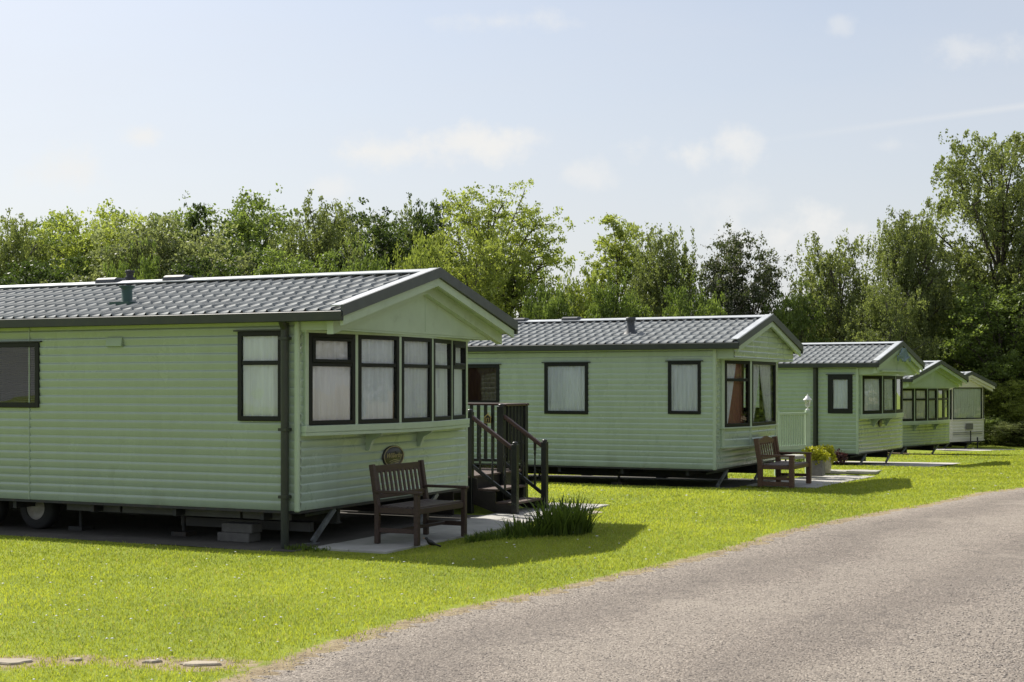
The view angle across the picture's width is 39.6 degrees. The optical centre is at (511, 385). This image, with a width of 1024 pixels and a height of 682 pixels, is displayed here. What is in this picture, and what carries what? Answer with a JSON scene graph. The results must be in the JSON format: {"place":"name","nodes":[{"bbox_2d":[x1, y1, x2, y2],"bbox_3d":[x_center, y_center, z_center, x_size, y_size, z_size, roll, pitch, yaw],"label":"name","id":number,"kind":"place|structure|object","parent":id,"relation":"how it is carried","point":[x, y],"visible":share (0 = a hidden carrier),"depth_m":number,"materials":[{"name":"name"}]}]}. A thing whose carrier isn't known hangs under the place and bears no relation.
{"place":"outdoors","nodes":[
{"label":"outdoors","id":0,"kind":"place"},
{"bbox_2d":[0,440,1023,681],"bbox_3d":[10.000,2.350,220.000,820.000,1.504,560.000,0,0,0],"label":"ground","id":1,"kind":"structure","parent":0,"point":[257,668],"depth_m":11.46,"materials":[{"name":"green plant"}]},
{"bbox_2d":[0,658,32,664],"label":"flagstone","id":2,"kind":"object","parent":1,"relation":"on","point":[12,661],"visible":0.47,"depth_m":8.28,"materials":[{"name":"beige stone"}]},
{"bbox_2d":[0,208,58,284],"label":"tree","id":3,"kind":"object","parent":1,"relation":"on","point":[12,246],"visible":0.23,"depth_m":59.43,"materials":[{"name":"green plant"}]},
{"bbox_2d":[0,257,70,285],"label":"tree","id":4,"kind":"object","parent":1,"relation":"on","point":[27,266],"visible":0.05,"depth_m":54.34,"materials":[{"name":"green plant"}]},
{"bbox_2d":[1,206,98,282],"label":"tree","id":5,"kind":"object","parent":1,"relation":"on","point":[51,220],"visible":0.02,"depth_m":64.75,"materials":[{"name":"green plant"}]},
{"bbox_2d":[39,252,99,282],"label":"tree","id":6,"kind":"object","parent":1,"relation":"on","point":[77,270],"visible":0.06,"depth_m":56.77,"materials":[{"name":"green plant"}]},
{"bbox_2d":[69,657,82,660],"bbox_3d":[-2.558,1.632,8.347,0.072,0.064,0.052,0,0,17],"label":"flagstone","id":7,"kind":"object","parent":1,"relation":"on","point":[76,659],"visible":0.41,"depth_m":8.33,"materials":[{"name":"grey stone"}]},
{"bbox_2d":[24,198,158,279],"bbox_3d":[-18.036,-2.776,62.071,8.516,10.539,7.836,0,0,30],"label":"tree","id":8,"kind":"object","parent":1,"relation":"on","point":[79,244],"visible":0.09,"depth_m":60.87,"materials":[{"name":"green plant"}]},
{"bbox_2d":[36,217,211,283],"bbox_3d":[-14.753,-1.962,55.908,6.906,9.269,6.634,0,0,-4],"label":"tree","id":9,"kind":"object","parent":1,"relation":"on","point":[113,255],"visible":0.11,"depth_m":55.02,"materials":[{"name":"green plant"}]},
{"bbox_2d":[102,235,159,279],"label":"tree","id":10,"kind":"object","parent":1,"relation":"on","point":[146,266],"visible":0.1,"depth_m":49.70,"materials":[{"name":"green plant"}]},
{"bbox_2d":[142,659,162,663],"bbox_3d":[-2.090,1.628,8.262,0.115,0.064,0.061,0,0,0],"label":"flagstone","id":11,"kind":"object","parent":1,"relation":"on","point":[151,661],"visible":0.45,"depth_m":8.25,"materials":[{"name":"grey stone"}]},
{"bbox_2d":[78,190,236,257],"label":"tree","id":12,"kind":"object","parent":1,"relation":"on","point":[186,214],"visible":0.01,"depth_m":65.79,"materials":[{"name":"green plant"}]},
{"bbox_2d":[182,202,213,254],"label":"tree","id":13,"kind":"object","parent":1,"relation":"on","point":[194,219],"visible":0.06,"depth_m":63.80,"materials":[{"name":"green plant"}]},
{"bbox_2d":[127,210,270,278],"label":"tree","id":14,"kind":"object","parent":1,"relation":"on","point":[197,247],"visible":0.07,"depth_m":56.30,"materials":[{"name":"green plant"}]},
{"bbox_2d":[180,660,221,666],"bbox_3d":[-1.791,1.627,8.195,0.247,0.064,0.117,0,0,0],"label":"flagstone","id":15,"kind":"object","parent":1,"relation":"on","point":[201,663],"visible":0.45,"depth_m":8.16,"materials":[{"name":"beige stone"}]},
{"bbox_2d":[161,247,251,277],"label":"tree","id":16,"kind":"object","parent":1,"relation":"on","point":[191,270],"visible":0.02,"depth_m":53.67,"materials":[{"name":"green plant"}]},
{"bbox_2d":[204,227,276,275],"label":"tree","id":17,"kind":"object","parent":1,"relation":"on","point":[247,248],"visible":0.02,"depth_m":59.49,"materials":[{"name":"green plant"}]},
{"bbox_2d":[0,508,481,551],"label":"pad","id":18,"kind":"object","parent":1,"relation":"on","point":[145,529],"visible":0.42,"depth_m":16.64,"materials":[{"name":"grey concrete"}]},
{"bbox_2d":[217,521,261,542],"bbox_3d":[-2.964,1.598,15.498,0.450,0.200,0.220,0,0,25],"label":"block stack","id":19,"kind":"object","parent":18,"relation":"on","point":[244,532],"visible":1,"depth_m":15.41,"materials":[{"name":"concrete"}]},
{"bbox_2d":[0,267,517,547],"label":"static caravan","id":20,"kind":"object","parent":18,"relation":"on","point":[285,404],"visible":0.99,"depth_m":15.78,"materials":[{"name":"paint"}]},
{"bbox_2d":[0,341,41,407],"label":"window","id":21,"kind":"structure","parent":20,"relation":"in","point":[3,344],"depth_m":16.36,"materials":[{"name":"clear glass"}]},
{"bbox_2d":[233,329,280,421],"bbox_3d":[-2.651,-0.100,14.993,0.643,0.969,0.089,0,0,25],"label":"window","id":22,"kind":"structure","parent":20,"relation":"in","point":[258,351],"depth_m":15.02,"materials":[{"name":"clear glass"}]},
{"bbox_2d":[309,333,354,425],"bbox_3d":[-1.931,-0.068,15.173,0.085,0.990,0.689,0,0,38],"label":"window","id":23,"kind":"structure","parent":20,"relation":"in","point":[331,356],"depth_m":15.21,"materials":[{"name":"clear glass"}]},
{"bbox_2d":[358,335,398,423],"bbox_3d":[-1.496,-0.068,15.771,0.072,0.990,0.691,0,0,35],"label":"window","id":24,"kind":"structure","parent":20,"relation":"in","point":[378,356],"depth_m":15.78,"materials":[{"name":"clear glass"}]},
{"bbox_2d":[402,337,431,421],"bbox_3d":[-1.121,-0.067,16.411,0.078,0.990,0.700,0,0,25],"label":"window","id":25,"kind":"structure","parent":20,"relation":"in","point":[416,352],"depth_m":16.47,"materials":[{"name":"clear glass"}]},
{"bbox_2d":[434,339,451,420],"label":"window","id":26,"kind":"structure","parent":20,"relation":"in","point":[442,348],"depth_m":17.21,"materials":[{"name":"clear glass"}]},
{"bbox_2d":[452,340,465,418],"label":"window","id":27,"kind":"structure","parent":20,"relation":"in","point":[459,347],"depth_m":17.89,"materials":[{"name":"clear glass"}]},
{"bbox_2d":[169,183,330,272],"bbox_3d":[-11.900,-3.519,65.677,8.528,12.231,8.918,0,0,-36],"label":"tree","id":28,"kind":"object","parent":1,"relation":"on","point":[248,226],"visible":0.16,"depth_m":64.50,"materials":[{"name":"green plant"}]},
{"bbox_2d":[249,238,349,275],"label":"tree","id":29,"kind":"object","parent":1,"relation":"on","point":[280,267],"visible":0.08,"depth_m":53.61,"materials":[{"name":"green plant"}]},
{"bbox_2d":[285,543,330,551],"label":"long grass tuft","id":30,"kind":"object","parent":1,"relation":"on","point":[303,547],"visible":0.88,"depth_m":14.72,"materials":[{"name":"green plant"}]},
{"bbox_2d":[266,189,374,273],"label":"tree","id":31,"kind":"object","parent":1,"relation":"on","point":[324,234],"visible":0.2,"depth_m":58.61,"materials":[{"name":"green plant"}]},
{"bbox_2d":[304,197,421,271],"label":"tree","id":32,"kind":"object","parent":1,"relation":"on","point":[384,240],"visible":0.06,"depth_m":62.43,"materials":[{"name":"green plant"}]},
{"bbox_2d":[339,235,388,271],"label":"tree","id":33,"kind":"object","parent":1,"relation":"on","point":[380,265],"visible":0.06,"depth_m":52.02,"materials":[{"name":"green plant"}]},
{"bbox_2d":[358,199,421,265],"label":"tree","id":34,"kind":"object","parent":1,"relation":"on","point":[409,219],"visible":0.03,"depth_m":69.08,"materials":[{"name":"green plant"}]},
{"bbox_2d":[384,229,453,275],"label":"tree","id":35,"kind":"object","parent":1,"relation":"on","point":[420,262],"visible":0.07,"depth_m":51.89,"materials":[{"name":"green plant"}]},
{"bbox_2d":[402,192,459,267],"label":"tree","id":36,"kind":"object","parent":1,"relation":"on","point":[432,223],"visible":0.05,"depth_m":67.53,"materials":[{"name":"green plant"}]},
{"bbox_2d":[424,537,440,546],"bbox_3d":[-0.828,1.625,14.650,0.211,0.093,0.080,16,-3,-12],"label":"blackbird","id":37,"kind":"object","parent":1,"relation":"on","point":[430,542],"visible":1,"depth_m":14.63,"materials":[{"name":"black"}]},
{"bbox_2d":[340,403,547,514],"bbox_3d":[-0.844,0.982,19.784,2.590,1.456,2.240,0,0,25],"label":"porch","id":38,"kind":"object","parent":1,"relation":"on","point":[500,488],"visible":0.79,"depth_m":19.55,"materials":[{"name":"brown wood"}]},
{"bbox_2d":[485,412,490,422],"bbox_3d":[-0.348,0.471,20.666,0.115,0.157,0.029,0,0,25],"label":"lantern","id":39,"kind":"object","parent":38,"relation":"attached to","point":[487,418],"visible":1,"depth_m":20.66,"materials":[{"name":"gold metal"}]},
{"bbox_2d":[312,502,609,553],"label":"paving","id":40,"kind":"structure","parent":1,"relation":"on","point":[391,542],"depth_m":15.97,"materials":[{"name":"grey concrete"}]},
{"bbox_2d":[369,460,468,545],"bbox_3d":[-1.006,1.264,15.524,0.636,0.843,1.090,0,0,27],"label":"garden bench","id":41,"kind":"object","parent":40,"relation":"on","point":[425,506],"visible":1,"depth_m":15.42,"materials":[{"name":"brown wood"}]},
{"bbox_2d":[424,210,528,317],"bbox_3d":[-1.662,-2.535,62.226,5.314,10.082,5.182,0,0,29],"label":"ash tree","id":42,"kind":"object","parent":1,"relation":"on","point":[487,279],"visible":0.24,"depth_m":61.42,"materials":[{"name":"green plant"}]},
{"bbox_2d":[0,469,996,681],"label":"daisies","id":43,"kind":"object","parent":1,"relation":"on","point":[264,616],"visible":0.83,"depth_m":10.27,"materials":[{"name":"white plant"}]},
{"bbox_2d":[416,178,582,319],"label":"ash tree","id":44,"kind":"object","parent":1,"relation":"on","point":[491,233],"visible":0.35,"depth_m":65.69,"materials":[{"name":"green plant"}]},
{"bbox_2d":[464,526,534,542],"bbox_3d":[-0.122,1.599,15.239,0.839,0.133,0.725,0,0,0],"label":"long grass tuft","id":45,"kind":"object","parent":1,"relation":"on","point":[481,536],"visible":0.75,"depth_m":15.09,"materials":[{"name":"green plant"}]},
{"bbox_2d":[520,267,574,319],"bbox_3d":[1.260,-0.908,57.007,2.832,7.728,2.609,0,0,16],"label":"bush","id":46,"kind":"object","parent":1,"relation":"on","point":[550,309],"visible":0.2,"depth_m":56.84,"materials":[{"name":"green plant"}]},
{"bbox_2d":[494,493,606,536],"bbox_3d":[0.424,1.396,15.461,1.262,0.478,0.955,0,0,0],"label":"strap leaved plant","id":47,"kind":"object","parent":1,"relation":"on","point":[564,519],"visible":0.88,"depth_m":15.28,"materials":[{"name":"green plant"}]},
{"bbox_2d":[534,261,612,318],"bbox_3d":[2.546,-1.165,59.850,3.769,8.094,3.545,0,0,-36],"label":"bush","id":48,"kind":"object","parent":1,"relation":"on","point":[578,305],"visible":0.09,"depth_m":59.48,"materials":[{"name":"green plant"}]},
{"bbox_2d":[579,212,656,315],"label":"ash tree","id":49,"kind":"object","parent":1,"relation":"on","point":[614,251],"visible":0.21,"depth_m":63.74,"materials":[{"name":"green plant"}]},
{"bbox_2d":[584,266,653,318],"bbox_3d":[4.292,-0.917,56.865,3.479,7.707,3.775,0,0,-9],"label":"bush","id":50,"kind":"object","parent":1,"relation":"on","point":[626,305],"visible":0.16,"depth_m":56.41,"materials":[{"name":"green plant"}]},
{"bbox_2d":[528,474,773,487],"bbox_3d":[-0.515,1.778,27.146,10.596,0.160,4.099,0,0,26],"label":"pad","id":51,"kind":"object","parent":1,"relation":"on","point":[666,482],"visible":0.29,"depth_m":25.66,"materials":[{"name":"grey concrete"}]},
{"bbox_2d":[468,314,802,487],"bbox_3d":[-0.419,0.225,26.932,10.980,2.970,4.070,0,0,26],"label":"static caravan","id":52,"kind":"object","parent":51,"relation":"on","point":[659,397],"visible":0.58,"depth_m":24.01,"materials":[{"name":"paint"}]},
{"bbox_2d":[468,364,500,402],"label":"window","id":53,"kind":"structure","parent":52,"relation":"in","point":[483,379],"depth_m":24.92,"materials":[{"name":"clear glass"}]},
{"bbox_2d":[541,362,590,413],"bbox_3d":[0.924,0.049,24.214,0.893,0.898,0.090,0,0,26],"label":"window","id":54,"kind":"structure","parent":52,"relation":"in","point":[565,383],"depth_m":24.24,"materials":[{"name":"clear glass"}]},
{"bbox_2d":[668,360,702,413],"bbox_3d":[2.826,0.036,23.285,0.644,0.887,0.090,0,0,26],"label":"window","id":55,"kind":"structure","parent":52,"relation":"in","point":[684,376],"depth_m":23.31,"materials":[{"name":"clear glass"}]},
{"bbox_2d":[725,360,749,426],"bbox_3d":[3.692,0.137,23.674,0.173,1.103,0.832,0,0,40],"label":"window","id":56,"kind":"structure","parent":52,"relation":"in","point":[734,370],"depth_m":23.83,"materials":[{"name":"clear glass"}]},
{"bbox_2d":[740,357,761,409],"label":"window","id":57,"kind":"structure","parent":52,"relation":"in","point":[760,392],"depth_m":26.50,"materials":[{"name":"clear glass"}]},
{"bbox_2d":[752,361,775,425],"bbox_3d":[4.323,0.137,24.648,0.112,1.103,1.431,0,0,27],"label":"window","id":58,"kind":"structure","parent":52,"relation":"in","point":[767,370],"depth_m":24.96,"materials":[{"name":"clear glass"}]},
{"bbox_2d":[615,222,712,316],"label":"birch tree","id":59,"kind":"object","parent":1,"relation":"on","point":[653,283],"visible":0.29,"depth_m":59.25,"materials":[{"name":"green plant"}]},
{"bbox_2d":[662,268,725,316],"bbox_3d":[6.921,-0.822,54.898,3.339,7.392,3.077,0,0,-42],"label":"bush","id":60,"kind":"object","parent":1,"relation":"on","point":[706,308],"visible":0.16,"depth_m":54.77,"materials":[{"name":"green plant"}]},
{"bbox_2d":[685,219,799,317],"bbox_3d":[9.306,-2.147,58.008,4.399,9.305,4.616,0,0,38],"label":"hawthorn tree","id":61,"kind":"object","parent":1,"relation":"on","point":[738,298],"visible":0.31,"depth_m":57.42,"materials":[{"name":"green plant"}]},
{"bbox_2d":[762,277,829,342],"bbox_3d":[11.270,-0.626,55.937,3.400,7.231,3.133,0,0,41],"label":"bush","id":62,"kind":"object","parent":1,"relation":"on","point":[799,321],"visible":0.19,"depth_m":55.38,"materials":[{"name":"green plant"}]},
{"bbox_2d":[795,449,804,461],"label":"green shrub","id":63,"kind":"object","parent":1,"relation":"on","point":[799,460],"visible":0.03,"depth_m":28.26,"materials":[{"name":"green plant"}]},
{"bbox_2d":[747,469,878,487],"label":"paving","id":64,"kind":"structure","parent":1,"relation":"on","point":[800,482],"depth_m":26.55,"materials":[{"name":"grey concrete"}]},
{"bbox_2d":[753,436,811,487],"bbox_3d":[4.587,1.272,24.050,0.689,0.829,1.200,0,0,26],"label":"garden bench","id":65,"kind":"object","parent":64,"relation":"on","point":[791,465],"visible":1,"depth_m":23.65,"materials":[{"name":"brown wood"}]},
{"bbox_2d":[774,410,809,475],"bbox_3d":[5.379,1.096,27.275,0.500,1.228,1.179,0,0,45],"label":"veranda rail","id":66,"kind":"object","parent":64,"relation":"on","point":[806,428],"visible":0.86,"depth_m":27.27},
{"bbox_2d":[803,394,811,409],"bbox_3d":[5.748,0.324,27.650,0.177,0.312,0.177,0,0,0],"label":"lantern","id":67,"kind":"object","parent":66,"relation":"on","point":[806,398],"visible":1,"depth_m":27.63,"materials":[{"name":"white plastic"}]},
{"bbox_2d":[812,460,824,475],"bbox_3d":[5.684,1.536,26.419,0.245,0.289,0.245,0,0,26],"label":"planter","id":68,"kind":"object","parent":64,"relation":"on","point":[818,469],"visible":0.79,"depth_m":26.32,"materials":[{"name":"grey concrete"}]},
{"bbox_2d":[802,446,830,464],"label":"golden shrub","id":69,"kind":"object","parent":68,"relation":"in","point":[820,455],"visible":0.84,"depth_m":26.36,"materials":[{"name":"yellow plant"}]},
{"bbox_2d":[825,457,831,472],"bbox_3d":[6.003,1.530,27.304,0.289,0.300,0.289,0,0,0],"label":"planter","id":70,"kind":"object","parent":64,"relation":"on","point":[827,466],"visible":0.32,"depth_m":27.19,"materials":[{"name":"grey concrete"}]},
{"bbox_2d":[817,444,836,463],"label":"golden shrub","id":71,"kind":"object","parent":70,"relation":"in","point":[828,448],"visible":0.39,"depth_m":27.25,"materials":[{"name":"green plant"}]},
{"bbox_2d":[831,448,847,463],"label":"plum leaved plant","id":72,"kind":"object","parent":1,"relation":"on","point":[841,457],"visible":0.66,"depth_m":28.06,"materials":[{"name":"purple plant"}]},
{"bbox_2d":[788,228,897,342],"bbox_3d":[13.593,-1.953,58.152,4.983,8.950,4.733,0,0,0],"label":"birch tree","id":73,"kind":"object","parent":1,"relation":"on","point":[833,301],"visible":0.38,"depth_m":57.44,"materials":[{"name":"green plant"}]},
{"bbox_2d":[765,460,956,466],"bbox_3d":[6.860,1.927,35.219,7.373,0.171,4.846,0,0,30],"label":"pad","id":74,"kind":"object","parent":1,"relation":"on","point":[908,464],"visible":0.3,"depth_m":34.97,"materials":[{"name":"grey concrete"}]},
{"bbox_2d":[744,341,924,465],"bbox_3d":[4.841,0.429,36.237,10.295,2.962,4.150,0,0,30],"label":"static caravan","id":75,"kind":"object","parent":74,"relation":"on","point":[853,391],"visible":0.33,"depth_m":32.92,"materials":[{"name":"paint"}]},
{"bbox_2d":[826,374,853,413],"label":"window","id":76,"kind":"structure","parent":75,"relation":"in","point":[840,387],"depth_m":32.52,"materials":[{"name":"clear glass"}]},
{"bbox_2d":[863,376,881,413],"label":"window","id":77,"kind":"structure","parent":75,"relation":"in","point":[872,385],"depth_m":32.82,"materials":[{"name":"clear glass"}]},
{"bbox_2d":[883,376,895,413],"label":"window","id":78,"kind":"structure","parent":75,"relation":"in","point":[889,382],"depth_m":33.54,"materials":[{"name":"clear glass"}]},
{"bbox_2d":[896,376,902,412],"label":"window","id":79,"kind":"structure","parent":75,"relation":"in","point":[899,379],"depth_m":34.42,"materials":[{"name":"clear glass"}]},
{"bbox_2d":[826,275,945,360],"bbox_3d":[14.070,-0.916,54.947,4.738,6.723,4.293,0,0,-25],"label":"birch tree","id":80,"kind":"object","parent":1,"relation":"on","point":[887,318],"visible":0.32,"depth_m":54.49,"materials":[{"name":"green plant"}]},
{"bbox_2d":[853,204,962,368],"bbox_3d":[16.433,-2.575,59.897,5.319,10.097,4.444,0,0,33],"label":"birch tree","id":81,"kind":"object","parent":1,"relation":"on","point":[906,270],"visible":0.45,"depth_m":59.02,"materials":[{"name":"green plant"}]},
{"bbox_2d":[888,360,968,454],"bbox_3d":[9.060,0.699,46.415,10.310,2.922,4.250,0,0,40],"label":"static caravan","id":82,"kind":"object","parent":1,"relation":"on","point":[926,420],"visible":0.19,"depth_m":43.26,"materials":[{"name":"paint"}]},
{"bbox_2d":[903,388,913,420],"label":"window","id":83,"kind":"structure","parent":82,"relation":"in","point":[908,394],"depth_m":42.38,"materials":[{"name":"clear glass"}]},
{"bbox_2d":[915,388,926,420],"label":"window","id":84,"kind":"structure","parent":82,"relation":"in","point":[920,393],"depth_m":42.82,"materials":[{"name":"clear glass"}]},
{"bbox_2d":[928,388,936,420],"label":"window","id":85,"kind":"structure","parent":82,"relation":"in","point":[932,392],"depth_m":43.40,"materials":[{"name":"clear glass"}]},
{"bbox_2d":[938,388,943,419],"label":"window","id":86,"kind":"structure","parent":82,"relation":"in","point":[940,390],"depth_m":44.02,"materials":[{"name":"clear glass"}]},
{"bbox_2d":[944,388,948,419],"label":"window","id":87,"kind":"structure","parent":82,"relation":"in","point":[946,390],"depth_m":44.73,"materials":[{"name":"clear glass"}]},
{"bbox_2d":[913,263,986,368],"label":"birch tree","id":88,"kind":"object","parent":1,"relation":"on","point":[952,286],"visible":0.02,"depth_m":62.35,"materials":[{"name":"green plant"}]},
{"bbox_2d":[904,128,1023,376],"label":"birch tree","id":89,"kind":"object","parent":1,"relation":"on","point":[1000,223],"visible":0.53,"depth_m":60.55,"materials":[{"name":"green plant"}]},
{"bbox_2d":[917,279,1023,442],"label":"tree","id":90,"kind":"object","parent":1,"relation":"on","point":[965,347],"visible":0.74,"depth_m":57.14,"materials":[{"name":"green plant"}]},
{"bbox_2d":[936,448,1018,450],"bbox_3d":[16.019,2.252,49.974,2.886,0.151,6.614,0,0,-40],"label":"pad","id":91,"kind":"object","parent":1,"relation":"on","point":[968,449],"visible":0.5,"depth_m":49.88,"materials":[{"name":"grey concrete"}]},
{"bbox_2d":[938,371,996,448],"bbox_3d":[13.939,0.909,55.025,3.250,2.842,9.245,0,0,-40],"label":"static caravan","id":92,"kind":"object","parent":91,"relation":"on","point":[966,412],"visible":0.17,"depth_m":51.88,"materials":[{"name":"paint"}]},
{"bbox_2d":[949,389,951,419],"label":"window","id":93,"kind":"structure","parent":92,"relation":"in","point":[950,391],"depth_m":51.24,"materials":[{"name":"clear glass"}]},
{"bbox_2d":[953,387,981,418],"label":"window","id":94,"kind":"structure","parent":92,"relation":"in","point":[967,401],"depth_m":51.92,"materials":[{"name":"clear glass"}]},
{"bbox_2d":[983,387,983,417],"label":"window","id":95,"kind":"structure","parent":92,"relation":"in","point":[983,387],"depth_m":52.89,"materials":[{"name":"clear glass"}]},
{"bbox_2d":[972,413,1010,444],"bbox_3d":[18.477,1.758,55.037,1.822,1.366,1.679,0,0,44],"label":"bush","id":96,"kind":"object","parent":1,"relation":"on","point":[993,421],"visible":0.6,"depth_m":54.83,"materials":[{"name":"green plant"}]},
{"bbox_2d":[984,421,1023,445],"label":"bush","id":97,"kind":"object","parent":1,"relation":"on","point":[1017,437],"visible":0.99,"depth_m":53.85,"materials":[{"name":"green plant"}]},
{"bbox_2d":[984,377,1023,443],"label":"bush","id":98,"kind":"object","parent":1,"relation":"on","point":[1010,407],"visible":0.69,"depth_m":55.39,"materials":[{"name":"green plant"}]},
{"bbox_2d":[993,245,1023,334],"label":"birch tree","id":99,"kind":"object","parent":1,"relation":"on","point":[1021,280],"visible":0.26,"depth_m":59.28,"materials":[{"name":"green plant"}]},
{"bbox_2d":[1001,359,1023,443],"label":"bush","id":100,"kind":"object","parent":1,"relation":"on","point":[1021,376],"visible":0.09,"depth_m":56.55,"materials":[{"name":"green plant"}]},
{"bbox_2d":[0,0,1023,322],"label":"sky","id":101,"kind":"structure","parent":0,"point":[785,120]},
{"bbox_2d":[234,488,1023,681],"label":"road","id":102,"kind":"structure","parent":0,"point":[1003,511],"depth_m":9.62,"materials":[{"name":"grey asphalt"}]},
{"bbox_2d":[860,575,1023,681],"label":"gravel","id":103,"kind":"structure","parent":0,"point":[994,641],"depth_m":9.02,"materials":[{"name":"grey gravel"}]}
]}

